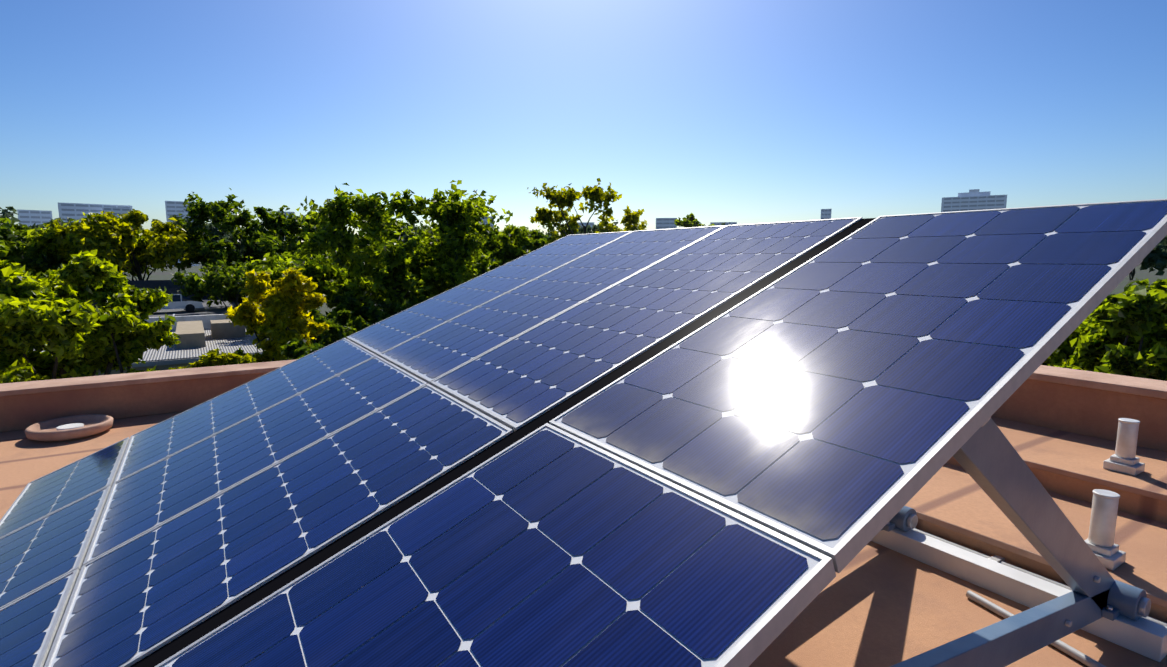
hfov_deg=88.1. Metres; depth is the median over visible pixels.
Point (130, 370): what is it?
tree
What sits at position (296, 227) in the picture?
tree
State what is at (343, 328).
dark tree
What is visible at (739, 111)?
sky
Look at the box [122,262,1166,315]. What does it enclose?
ground
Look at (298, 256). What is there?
tree
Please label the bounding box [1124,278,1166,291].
tree
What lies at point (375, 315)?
dark tree
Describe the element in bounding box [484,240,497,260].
tree
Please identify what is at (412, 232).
tree
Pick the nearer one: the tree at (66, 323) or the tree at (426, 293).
the tree at (66, 323)
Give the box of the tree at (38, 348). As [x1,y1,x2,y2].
[22,306,104,374]
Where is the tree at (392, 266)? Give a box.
[293,180,512,303]
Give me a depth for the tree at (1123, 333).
6.67 m
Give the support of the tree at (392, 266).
on the ground
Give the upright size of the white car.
1.380 m
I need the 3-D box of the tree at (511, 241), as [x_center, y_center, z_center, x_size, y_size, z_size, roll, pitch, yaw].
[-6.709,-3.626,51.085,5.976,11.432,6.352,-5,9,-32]
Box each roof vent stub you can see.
[1084,489,1125,569]
[1103,418,1144,475]
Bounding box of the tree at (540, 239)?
[497,227,549,265]
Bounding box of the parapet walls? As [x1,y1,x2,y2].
[0,359,1166,451]
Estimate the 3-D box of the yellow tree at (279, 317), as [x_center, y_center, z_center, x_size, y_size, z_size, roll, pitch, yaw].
[-10.300,1.786,20.889,3.621,8.103,2.966,6,9,41]
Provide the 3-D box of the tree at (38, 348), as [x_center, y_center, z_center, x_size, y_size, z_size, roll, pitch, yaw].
[-11.421,2.932,12.477,3.794,7.909,3.261,-5,9,-32]
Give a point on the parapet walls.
(1090, 403)
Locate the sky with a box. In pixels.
[0,0,1166,235]
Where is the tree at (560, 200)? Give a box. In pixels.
[527,178,646,242]
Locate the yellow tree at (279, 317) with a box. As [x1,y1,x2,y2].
[224,267,329,362]
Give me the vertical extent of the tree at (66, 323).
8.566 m
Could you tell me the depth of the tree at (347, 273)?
42.57 m
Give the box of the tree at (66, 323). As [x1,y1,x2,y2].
[0,249,180,383]
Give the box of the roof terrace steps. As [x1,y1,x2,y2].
[905,417,1166,622]
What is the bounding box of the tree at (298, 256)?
[281,240,337,259]
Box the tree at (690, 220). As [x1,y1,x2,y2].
[674,213,729,227]
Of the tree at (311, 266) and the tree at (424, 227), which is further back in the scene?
the tree at (424, 227)
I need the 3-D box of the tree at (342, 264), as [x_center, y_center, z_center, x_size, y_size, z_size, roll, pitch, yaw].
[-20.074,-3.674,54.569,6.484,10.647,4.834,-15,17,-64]
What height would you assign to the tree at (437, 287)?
11.481 m
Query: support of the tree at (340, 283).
on the ground
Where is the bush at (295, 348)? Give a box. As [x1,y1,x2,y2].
[234,337,322,360]
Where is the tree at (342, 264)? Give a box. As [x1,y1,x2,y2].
[322,242,376,267]
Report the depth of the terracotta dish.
4.82 m
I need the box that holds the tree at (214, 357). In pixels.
[168,348,256,369]
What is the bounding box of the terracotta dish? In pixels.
[24,414,112,441]
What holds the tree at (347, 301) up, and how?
on the ground
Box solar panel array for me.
[0,199,1166,666]
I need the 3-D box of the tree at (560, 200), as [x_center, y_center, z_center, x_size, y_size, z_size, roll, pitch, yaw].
[-0.105,-3.313,40.564,7.922,13.448,5.679,5,9,35]
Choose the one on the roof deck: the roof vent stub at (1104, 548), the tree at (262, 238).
the roof vent stub at (1104, 548)
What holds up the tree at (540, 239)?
on the ground
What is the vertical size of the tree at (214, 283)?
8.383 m
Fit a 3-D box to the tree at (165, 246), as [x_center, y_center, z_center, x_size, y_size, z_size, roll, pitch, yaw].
[-45.898,-5.940,61.487,13.306,13.428,10.916,-5,9,-32]
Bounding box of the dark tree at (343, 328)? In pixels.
[308,309,369,351]
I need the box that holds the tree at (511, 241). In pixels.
[473,224,537,275]
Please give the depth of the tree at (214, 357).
14.97 m
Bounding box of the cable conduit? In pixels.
[912,528,1166,666]
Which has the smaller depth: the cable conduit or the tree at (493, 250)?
the cable conduit
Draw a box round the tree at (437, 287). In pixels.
[423,220,498,295]
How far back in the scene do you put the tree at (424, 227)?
56.34 m
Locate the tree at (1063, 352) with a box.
[1041,285,1166,371]
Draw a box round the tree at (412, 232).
[368,225,432,247]
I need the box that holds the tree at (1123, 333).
[1048,286,1166,380]
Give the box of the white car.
[158,294,202,311]
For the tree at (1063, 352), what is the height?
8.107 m
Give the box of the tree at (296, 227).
[267,205,324,256]
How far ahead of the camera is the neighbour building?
34.91 m
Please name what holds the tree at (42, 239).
on the ground
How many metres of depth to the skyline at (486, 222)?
778.11 m
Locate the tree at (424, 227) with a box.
[403,222,479,267]
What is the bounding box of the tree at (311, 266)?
[254,249,336,294]
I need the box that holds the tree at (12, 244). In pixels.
[0,218,69,280]
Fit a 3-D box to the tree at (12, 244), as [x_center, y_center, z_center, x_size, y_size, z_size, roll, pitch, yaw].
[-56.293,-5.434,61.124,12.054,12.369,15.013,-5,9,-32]
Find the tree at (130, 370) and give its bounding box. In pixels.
[120,364,160,373]
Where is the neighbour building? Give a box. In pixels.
[33,280,268,377]
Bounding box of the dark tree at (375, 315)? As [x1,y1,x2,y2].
[356,299,410,329]
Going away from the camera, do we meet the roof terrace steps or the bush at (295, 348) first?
the roof terrace steps
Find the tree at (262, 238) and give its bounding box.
[173,187,298,273]
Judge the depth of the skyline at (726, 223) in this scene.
864.66 m
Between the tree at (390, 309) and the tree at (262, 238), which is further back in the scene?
the tree at (262, 238)
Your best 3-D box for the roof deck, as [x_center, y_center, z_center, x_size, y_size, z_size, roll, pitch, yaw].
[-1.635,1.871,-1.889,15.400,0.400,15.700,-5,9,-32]
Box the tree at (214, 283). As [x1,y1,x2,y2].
[171,259,255,308]
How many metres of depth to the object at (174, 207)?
572.88 m
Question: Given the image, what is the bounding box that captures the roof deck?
[0,412,1166,666]

